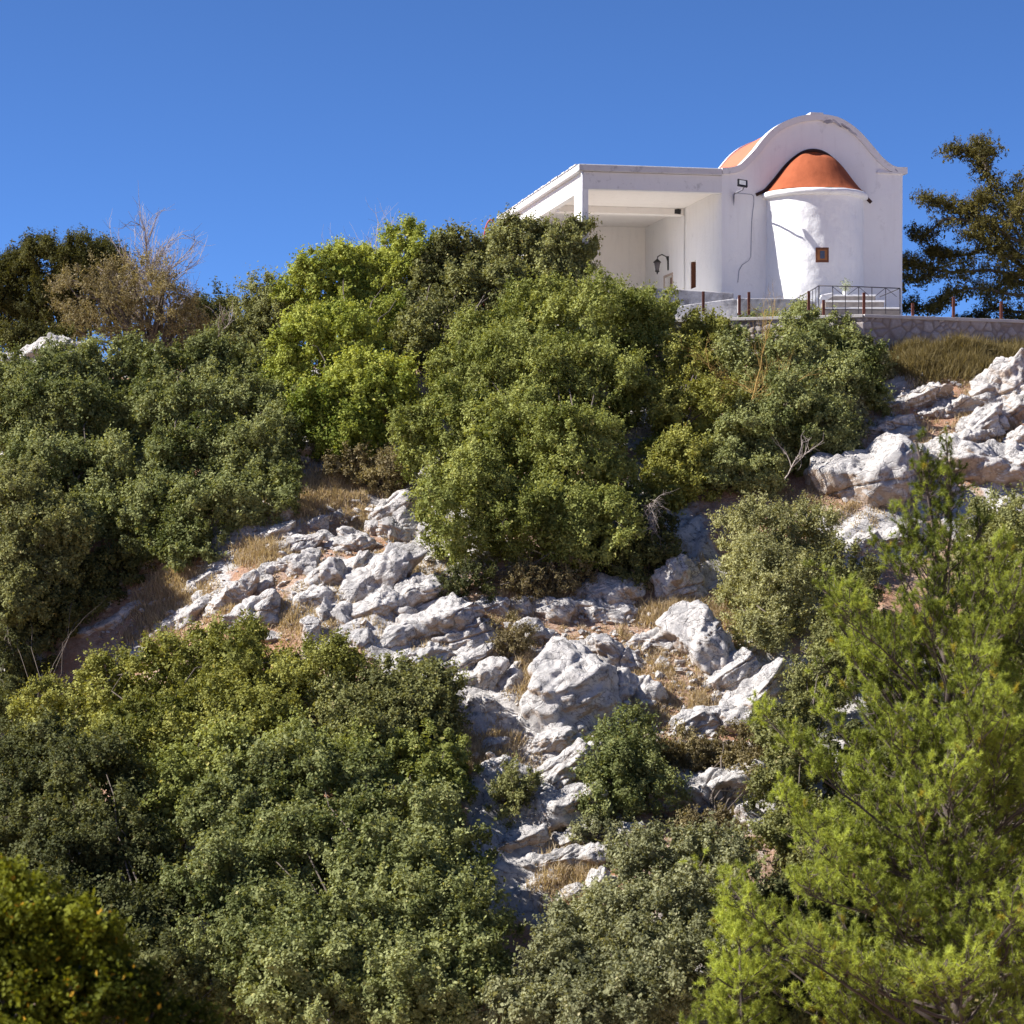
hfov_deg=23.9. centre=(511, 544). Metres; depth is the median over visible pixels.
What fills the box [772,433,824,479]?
dead branch
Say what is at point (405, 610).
stone
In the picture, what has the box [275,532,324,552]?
boulder
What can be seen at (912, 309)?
fence post
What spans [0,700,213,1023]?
evergreen bush
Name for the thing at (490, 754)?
stone
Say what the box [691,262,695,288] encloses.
window
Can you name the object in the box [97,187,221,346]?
bare tree
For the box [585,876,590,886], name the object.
stone
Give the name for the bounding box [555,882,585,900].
boulder
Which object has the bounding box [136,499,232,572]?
evergreen bush
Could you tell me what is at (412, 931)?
holm oak
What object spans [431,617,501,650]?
boulder
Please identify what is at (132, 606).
boulder
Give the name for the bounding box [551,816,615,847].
boulder
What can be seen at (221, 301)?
tree
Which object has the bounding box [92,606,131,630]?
boulder
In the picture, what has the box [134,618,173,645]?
boulder
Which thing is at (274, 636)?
boulder
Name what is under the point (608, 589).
boulder
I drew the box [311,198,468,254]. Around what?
bare tree
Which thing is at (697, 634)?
boulder
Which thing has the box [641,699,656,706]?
stone
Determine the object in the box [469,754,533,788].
boulder
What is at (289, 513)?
boulder
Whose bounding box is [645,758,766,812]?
boulder
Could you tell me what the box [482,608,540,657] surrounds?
evergreen bush
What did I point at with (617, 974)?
evergreen bush
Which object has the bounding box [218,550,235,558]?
boulder
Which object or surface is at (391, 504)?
boulder
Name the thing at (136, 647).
boulder
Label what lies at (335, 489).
dry grass
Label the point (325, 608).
boulder
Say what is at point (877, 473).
boulder
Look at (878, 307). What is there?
stone steps
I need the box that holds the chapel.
[497,112,907,332]
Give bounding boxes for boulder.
[13,332,80,361]
[72,625,96,637]
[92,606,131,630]
[115,631,171,661]
[119,600,143,610]
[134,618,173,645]
[161,605,188,630]
[174,589,220,630]
[186,569,214,594]
[202,569,259,617]
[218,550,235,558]
[222,588,280,628]
[256,520,295,539]
[256,572,273,591]
[257,553,316,576]
[261,630,282,643]
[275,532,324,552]
[279,506,294,520]
[291,432,314,465]
[292,584,333,604]
[299,615,322,642]
[301,547,320,561]
[303,556,347,585]
[305,513,331,529]
[316,529,334,540]
[316,601,353,625]
[319,597,331,622]
[324,533,376,551]
[336,526,370,537]
[339,542,427,603]
[343,550,373,572]
[347,627,375,648]
[350,586,406,618]
[364,519,377,535]
[368,488,412,520]
[376,505,417,541]
[379,620,415,647]
[391,641,455,665]
[394,572,447,608]
[395,592,484,639]
[410,493,422,504]
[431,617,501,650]
[439,642,492,674]
[456,656,509,689]
[465,690,497,713]
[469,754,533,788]
[476,596,509,616]
[481,736,510,750]
[497,823,549,852]
[498,664,524,691]
[509,595,536,614]
[512,616,554,642]
[515,842,616,871]
[516,636,621,736]
[520,782,612,831]
[526,782,555,798]
[528,726,583,753]
[532,596,579,623]
[533,737,601,789]
[534,645,545,653]
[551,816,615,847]
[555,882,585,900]
[569,633,613,654]
[574,572,645,605]
[574,598,638,624]
[585,866,612,886]
[594,633,648,672]
[607,821,647,841]
[617,667,637,701]
[623,627,673,650]
[633,675,670,701]
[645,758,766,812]
[649,553,708,600]
[655,600,736,674]
[668,705,720,736]
[701,647,762,690]
[719,657,798,736]
[732,803,772,832]
[803,432,920,509]
[835,530,882,559]
[865,413,917,434]
[879,426,925,439]
[881,521,927,551]
[883,381,953,409]
[910,478,959,505]
[913,443,945,481]
[916,394,986,418]
[920,433,1023,489]
[927,427,996,443]
[955,401,1009,437]
[967,348,1023,406]
[1002,390,1023,423]
[1002,425,1023,444]
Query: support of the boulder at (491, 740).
on the ground at (694, 533)
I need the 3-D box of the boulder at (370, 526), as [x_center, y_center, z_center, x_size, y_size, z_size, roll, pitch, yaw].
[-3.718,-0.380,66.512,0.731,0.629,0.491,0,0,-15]
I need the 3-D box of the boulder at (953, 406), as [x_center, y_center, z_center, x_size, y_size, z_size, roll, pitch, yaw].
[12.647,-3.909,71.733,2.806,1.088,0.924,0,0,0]
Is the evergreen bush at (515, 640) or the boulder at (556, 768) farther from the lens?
the evergreen bush at (515, 640)
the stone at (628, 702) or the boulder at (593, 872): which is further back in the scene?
the stone at (628, 702)
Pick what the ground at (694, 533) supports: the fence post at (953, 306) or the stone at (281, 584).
the stone at (281, 584)
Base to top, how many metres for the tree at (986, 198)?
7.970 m
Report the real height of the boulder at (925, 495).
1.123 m
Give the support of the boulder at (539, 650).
on the ground at (694, 533)
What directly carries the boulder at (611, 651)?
on the ground at (694, 533)
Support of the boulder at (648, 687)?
on the ground at (694, 533)
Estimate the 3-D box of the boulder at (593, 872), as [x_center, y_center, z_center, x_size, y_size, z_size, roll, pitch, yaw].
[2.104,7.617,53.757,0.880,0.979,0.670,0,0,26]
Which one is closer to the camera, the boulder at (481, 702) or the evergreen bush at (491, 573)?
the boulder at (481, 702)
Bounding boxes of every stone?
[191,589,204,601]
[277,582,285,587]
[278,551,287,556]
[326,505,334,511]
[333,510,344,517]
[349,499,360,503]
[365,507,373,512]
[393,606,417,614]
[485,751,496,759]
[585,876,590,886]
[586,722,597,735]
[623,700,631,705]
[641,641,652,652]
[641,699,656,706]
[673,659,686,663]
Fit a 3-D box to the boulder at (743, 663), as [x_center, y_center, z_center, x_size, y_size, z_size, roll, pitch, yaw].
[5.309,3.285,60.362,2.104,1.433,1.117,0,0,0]
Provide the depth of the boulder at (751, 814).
55.34 m
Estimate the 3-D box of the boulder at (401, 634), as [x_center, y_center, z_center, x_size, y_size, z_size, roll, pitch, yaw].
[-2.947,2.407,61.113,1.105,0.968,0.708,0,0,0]
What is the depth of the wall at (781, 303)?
77.90 m
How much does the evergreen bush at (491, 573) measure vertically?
1.749 m
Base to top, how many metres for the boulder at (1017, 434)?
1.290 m
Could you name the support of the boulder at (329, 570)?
on the ground at (694, 533)
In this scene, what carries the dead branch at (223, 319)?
attached to the evergreen bush at (258, 311)
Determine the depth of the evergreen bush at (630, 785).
55.96 m
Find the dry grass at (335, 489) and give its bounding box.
[99,371,1021,912]
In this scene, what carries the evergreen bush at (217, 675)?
on the ground at (694, 533)
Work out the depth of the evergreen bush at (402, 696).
57.52 m
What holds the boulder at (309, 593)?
on the ground at (694, 533)
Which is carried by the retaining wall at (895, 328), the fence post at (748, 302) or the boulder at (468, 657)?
the fence post at (748, 302)
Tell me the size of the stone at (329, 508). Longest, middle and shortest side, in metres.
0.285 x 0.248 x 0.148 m
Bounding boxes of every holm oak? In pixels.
[157,717,529,1023]
[383,258,683,581]
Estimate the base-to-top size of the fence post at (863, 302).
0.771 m
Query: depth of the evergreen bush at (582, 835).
54.85 m
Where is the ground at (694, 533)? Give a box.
[0,349,1023,1023]
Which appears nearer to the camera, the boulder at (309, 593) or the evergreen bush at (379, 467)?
the boulder at (309, 593)
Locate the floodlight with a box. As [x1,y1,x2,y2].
[733,179,747,202]
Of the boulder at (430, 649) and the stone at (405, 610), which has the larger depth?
the stone at (405, 610)
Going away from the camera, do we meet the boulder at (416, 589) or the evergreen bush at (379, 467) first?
the boulder at (416, 589)
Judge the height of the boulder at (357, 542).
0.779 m
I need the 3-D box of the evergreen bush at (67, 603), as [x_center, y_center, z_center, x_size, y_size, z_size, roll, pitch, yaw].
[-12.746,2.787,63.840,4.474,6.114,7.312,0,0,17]
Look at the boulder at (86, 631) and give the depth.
65.03 m
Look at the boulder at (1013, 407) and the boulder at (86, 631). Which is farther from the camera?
the boulder at (1013, 407)
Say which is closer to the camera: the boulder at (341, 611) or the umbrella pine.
the boulder at (341, 611)
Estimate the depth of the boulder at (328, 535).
65.83 m
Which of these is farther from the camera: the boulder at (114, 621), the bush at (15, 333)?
the bush at (15, 333)
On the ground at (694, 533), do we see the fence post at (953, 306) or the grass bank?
the grass bank
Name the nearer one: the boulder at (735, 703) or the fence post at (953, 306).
the boulder at (735, 703)
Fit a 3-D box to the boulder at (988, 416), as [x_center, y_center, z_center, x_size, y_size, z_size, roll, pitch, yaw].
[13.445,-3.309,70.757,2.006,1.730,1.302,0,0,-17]
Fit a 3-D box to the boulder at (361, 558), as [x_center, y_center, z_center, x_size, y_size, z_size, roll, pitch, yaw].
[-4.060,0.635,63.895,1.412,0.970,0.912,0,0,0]
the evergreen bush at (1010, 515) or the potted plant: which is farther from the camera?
the potted plant
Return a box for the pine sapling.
[679,906,792,1023]
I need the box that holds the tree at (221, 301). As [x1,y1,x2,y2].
[177,276,242,347]
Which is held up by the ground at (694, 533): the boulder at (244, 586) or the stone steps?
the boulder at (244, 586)
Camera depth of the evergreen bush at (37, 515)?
64.42 m
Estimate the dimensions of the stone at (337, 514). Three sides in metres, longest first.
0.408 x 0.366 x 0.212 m
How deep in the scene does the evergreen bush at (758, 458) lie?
68.92 m
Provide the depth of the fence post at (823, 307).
75.01 m
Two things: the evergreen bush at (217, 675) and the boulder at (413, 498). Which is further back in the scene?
the boulder at (413, 498)
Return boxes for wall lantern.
[653,254,668,273]
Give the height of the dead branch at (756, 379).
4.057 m
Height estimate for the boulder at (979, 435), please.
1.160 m
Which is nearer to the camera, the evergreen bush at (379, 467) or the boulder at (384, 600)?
the boulder at (384, 600)
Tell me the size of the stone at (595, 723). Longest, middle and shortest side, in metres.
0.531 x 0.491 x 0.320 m
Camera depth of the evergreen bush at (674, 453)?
68.88 m
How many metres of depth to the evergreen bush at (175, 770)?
54.19 m
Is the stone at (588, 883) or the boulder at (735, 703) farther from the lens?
the boulder at (735, 703)
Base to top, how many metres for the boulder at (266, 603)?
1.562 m
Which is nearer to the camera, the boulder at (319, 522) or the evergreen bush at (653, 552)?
the evergreen bush at (653, 552)
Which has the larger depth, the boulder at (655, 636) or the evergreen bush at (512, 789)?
the boulder at (655, 636)
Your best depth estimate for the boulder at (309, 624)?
61.43 m
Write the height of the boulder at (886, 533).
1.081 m
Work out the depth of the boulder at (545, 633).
61.58 m
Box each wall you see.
[651,288,732,305]
[663,314,1023,350]
[675,299,736,318]
[737,298,816,316]
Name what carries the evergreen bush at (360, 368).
on the ground at (694, 533)
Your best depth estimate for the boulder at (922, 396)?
71.67 m
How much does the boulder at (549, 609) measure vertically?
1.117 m
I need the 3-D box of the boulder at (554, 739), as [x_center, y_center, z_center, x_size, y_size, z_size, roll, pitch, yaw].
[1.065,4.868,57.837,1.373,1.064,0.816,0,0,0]
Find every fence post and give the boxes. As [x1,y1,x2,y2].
[702,291,704,313]
[738,295,740,314]
[747,292,749,314]
[807,291,809,313]
[822,300,824,314]
[862,292,864,313]
[911,303,913,315]
[952,297,954,316]
[1000,301,1002,318]
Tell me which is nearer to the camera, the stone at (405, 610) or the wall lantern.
the stone at (405, 610)
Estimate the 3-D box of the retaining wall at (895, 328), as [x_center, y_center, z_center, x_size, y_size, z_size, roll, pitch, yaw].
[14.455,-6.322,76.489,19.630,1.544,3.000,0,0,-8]
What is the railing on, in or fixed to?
on the terrace ground
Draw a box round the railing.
[794,285,900,313]
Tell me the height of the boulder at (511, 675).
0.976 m
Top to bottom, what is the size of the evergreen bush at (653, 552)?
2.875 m
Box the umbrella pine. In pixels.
[0,224,145,350]
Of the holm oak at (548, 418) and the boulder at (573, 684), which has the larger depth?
the holm oak at (548, 418)
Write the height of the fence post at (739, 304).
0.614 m
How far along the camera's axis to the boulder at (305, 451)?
69.40 m
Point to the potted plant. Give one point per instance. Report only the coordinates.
(843, 291)
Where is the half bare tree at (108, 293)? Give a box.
[41,248,215,352]
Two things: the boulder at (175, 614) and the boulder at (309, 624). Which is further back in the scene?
the boulder at (175, 614)
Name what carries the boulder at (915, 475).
on the ground at (694, 533)
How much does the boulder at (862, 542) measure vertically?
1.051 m
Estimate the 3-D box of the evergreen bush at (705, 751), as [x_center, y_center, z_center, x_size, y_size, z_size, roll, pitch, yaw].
[5.090,5.592,56.518,3.329,3.132,4.067,0,0,0]
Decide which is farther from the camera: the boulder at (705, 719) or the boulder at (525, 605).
the boulder at (525, 605)
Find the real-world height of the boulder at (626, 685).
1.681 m
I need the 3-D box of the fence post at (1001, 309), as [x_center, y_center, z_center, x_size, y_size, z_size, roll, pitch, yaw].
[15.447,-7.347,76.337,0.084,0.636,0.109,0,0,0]
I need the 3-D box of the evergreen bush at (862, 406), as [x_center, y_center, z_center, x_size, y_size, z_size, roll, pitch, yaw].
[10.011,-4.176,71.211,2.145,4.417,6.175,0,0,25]
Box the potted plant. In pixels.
[839,277,852,294]
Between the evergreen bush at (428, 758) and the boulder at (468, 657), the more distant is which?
the boulder at (468, 657)
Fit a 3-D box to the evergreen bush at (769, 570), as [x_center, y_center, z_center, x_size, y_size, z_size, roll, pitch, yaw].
[6.941,0.707,63.111,4.041,4.607,5.746,0,0,0]
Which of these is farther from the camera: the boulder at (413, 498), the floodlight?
the floodlight
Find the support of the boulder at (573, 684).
on the ground at (694, 533)
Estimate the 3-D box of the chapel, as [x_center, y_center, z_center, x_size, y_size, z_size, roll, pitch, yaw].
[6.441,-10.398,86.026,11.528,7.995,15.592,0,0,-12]
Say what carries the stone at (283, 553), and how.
on the ground at (694, 533)
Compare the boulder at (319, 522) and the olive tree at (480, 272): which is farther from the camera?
the olive tree at (480, 272)
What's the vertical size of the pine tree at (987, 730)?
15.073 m
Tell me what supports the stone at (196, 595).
on the ground at (694, 533)
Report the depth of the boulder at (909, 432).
70.47 m
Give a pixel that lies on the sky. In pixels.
(264, 125)
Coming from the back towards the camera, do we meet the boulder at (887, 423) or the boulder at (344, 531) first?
the boulder at (887, 423)
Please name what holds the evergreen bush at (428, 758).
on the ground at (694, 533)
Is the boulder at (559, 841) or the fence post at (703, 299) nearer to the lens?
the boulder at (559, 841)
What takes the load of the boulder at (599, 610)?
on the ground at (694, 533)
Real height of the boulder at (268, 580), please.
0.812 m
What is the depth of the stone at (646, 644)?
61.14 m
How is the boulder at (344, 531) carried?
on the ground at (694, 533)
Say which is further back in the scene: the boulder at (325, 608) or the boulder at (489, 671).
the boulder at (325, 608)
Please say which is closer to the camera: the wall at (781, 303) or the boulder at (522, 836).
the boulder at (522, 836)
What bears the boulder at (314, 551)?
on the ground at (694, 533)
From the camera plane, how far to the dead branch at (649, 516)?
63.38 m
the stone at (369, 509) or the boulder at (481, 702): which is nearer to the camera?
the boulder at (481, 702)
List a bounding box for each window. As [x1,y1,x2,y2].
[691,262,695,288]
[816,247,828,261]
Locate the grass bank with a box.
[371,330,1023,832]
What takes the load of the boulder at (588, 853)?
on the ground at (694, 533)
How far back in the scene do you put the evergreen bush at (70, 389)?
70.06 m
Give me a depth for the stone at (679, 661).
60.70 m
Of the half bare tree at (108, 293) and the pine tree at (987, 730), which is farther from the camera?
the half bare tree at (108, 293)
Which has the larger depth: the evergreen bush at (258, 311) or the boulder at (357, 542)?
the evergreen bush at (258, 311)
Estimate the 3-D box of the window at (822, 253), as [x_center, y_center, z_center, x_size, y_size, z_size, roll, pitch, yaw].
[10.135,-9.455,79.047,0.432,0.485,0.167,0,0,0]
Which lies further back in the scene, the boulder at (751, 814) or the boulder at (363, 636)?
the boulder at (363, 636)
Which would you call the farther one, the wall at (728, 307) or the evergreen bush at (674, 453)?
the wall at (728, 307)
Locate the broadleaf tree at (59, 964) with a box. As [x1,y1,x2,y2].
[0,849,233,1023]
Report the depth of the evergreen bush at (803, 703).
56.33 m
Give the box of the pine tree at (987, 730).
[677,425,1023,1023]
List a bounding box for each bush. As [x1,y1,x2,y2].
[0,311,80,352]
[0,325,171,552]
[0,454,100,671]
[0,534,157,741]
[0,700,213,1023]
[5,608,372,782]
[100,322,311,543]
[129,704,401,871]
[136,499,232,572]
[203,260,322,366]
[253,210,459,461]
[300,648,475,776]
[315,439,416,498]
[381,717,484,828]
[433,543,656,603]
[454,810,795,1023]
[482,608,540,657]
[482,752,548,831]
[499,553,599,603]
[563,807,627,845]
[567,697,694,829]
[583,488,688,575]
[629,305,755,518]
[658,714,771,842]
[700,292,901,503]
[702,484,848,655]
[728,533,890,881]
[744,690,1023,1023]
[801,332,898,456]
[926,480,1023,691]
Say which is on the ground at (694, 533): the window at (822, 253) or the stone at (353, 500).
the stone at (353, 500)
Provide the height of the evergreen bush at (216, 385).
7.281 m
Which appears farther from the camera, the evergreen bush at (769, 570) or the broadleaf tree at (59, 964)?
the evergreen bush at (769, 570)
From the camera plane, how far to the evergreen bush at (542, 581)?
62.88 m
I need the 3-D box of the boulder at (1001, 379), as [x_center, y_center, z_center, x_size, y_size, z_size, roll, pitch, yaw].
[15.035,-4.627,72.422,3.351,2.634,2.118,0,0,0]
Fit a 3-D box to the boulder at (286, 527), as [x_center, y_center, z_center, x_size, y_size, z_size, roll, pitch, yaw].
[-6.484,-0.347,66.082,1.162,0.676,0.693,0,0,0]
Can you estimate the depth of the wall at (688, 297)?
78.90 m
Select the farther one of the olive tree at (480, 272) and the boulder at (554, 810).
the olive tree at (480, 272)
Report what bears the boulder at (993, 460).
on the ground at (694, 533)
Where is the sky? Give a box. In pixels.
[0,0,1023,362]
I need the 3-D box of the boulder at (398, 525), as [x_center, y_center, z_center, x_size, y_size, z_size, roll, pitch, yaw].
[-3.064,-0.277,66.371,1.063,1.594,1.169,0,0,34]
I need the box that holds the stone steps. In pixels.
[820,293,899,314]
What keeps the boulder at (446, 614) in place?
on the ground at (694, 533)
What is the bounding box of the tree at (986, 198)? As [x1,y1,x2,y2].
[902,128,1023,319]
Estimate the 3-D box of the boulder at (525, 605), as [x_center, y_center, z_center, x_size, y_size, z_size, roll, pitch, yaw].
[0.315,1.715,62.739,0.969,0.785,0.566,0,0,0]
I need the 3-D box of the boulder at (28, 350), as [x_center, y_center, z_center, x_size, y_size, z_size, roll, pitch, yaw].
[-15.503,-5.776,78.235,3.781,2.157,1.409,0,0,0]
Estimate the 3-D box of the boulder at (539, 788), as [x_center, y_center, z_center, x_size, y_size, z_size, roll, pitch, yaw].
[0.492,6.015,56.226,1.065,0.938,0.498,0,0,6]
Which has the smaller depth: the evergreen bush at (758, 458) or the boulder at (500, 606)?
the boulder at (500, 606)
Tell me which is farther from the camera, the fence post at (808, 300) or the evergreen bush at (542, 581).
the fence post at (808, 300)
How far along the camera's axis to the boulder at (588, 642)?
61.09 m
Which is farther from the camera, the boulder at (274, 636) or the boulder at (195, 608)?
the boulder at (195, 608)
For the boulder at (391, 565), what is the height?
2.484 m
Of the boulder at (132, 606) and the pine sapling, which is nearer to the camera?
the pine sapling
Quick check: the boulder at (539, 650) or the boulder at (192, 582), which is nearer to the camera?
the boulder at (539, 650)
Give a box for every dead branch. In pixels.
[206,300,235,338]
[637,489,676,546]
[681,280,831,411]
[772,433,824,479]
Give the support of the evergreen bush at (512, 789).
on the ground at (694, 533)
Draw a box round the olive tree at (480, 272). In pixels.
[387,202,604,371]
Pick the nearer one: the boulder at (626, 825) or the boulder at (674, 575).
the boulder at (626, 825)
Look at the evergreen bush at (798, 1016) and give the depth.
49.51 m
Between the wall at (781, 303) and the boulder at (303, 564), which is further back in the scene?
the wall at (781, 303)
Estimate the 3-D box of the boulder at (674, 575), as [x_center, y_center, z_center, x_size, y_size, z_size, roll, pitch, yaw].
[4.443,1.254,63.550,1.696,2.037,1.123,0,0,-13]

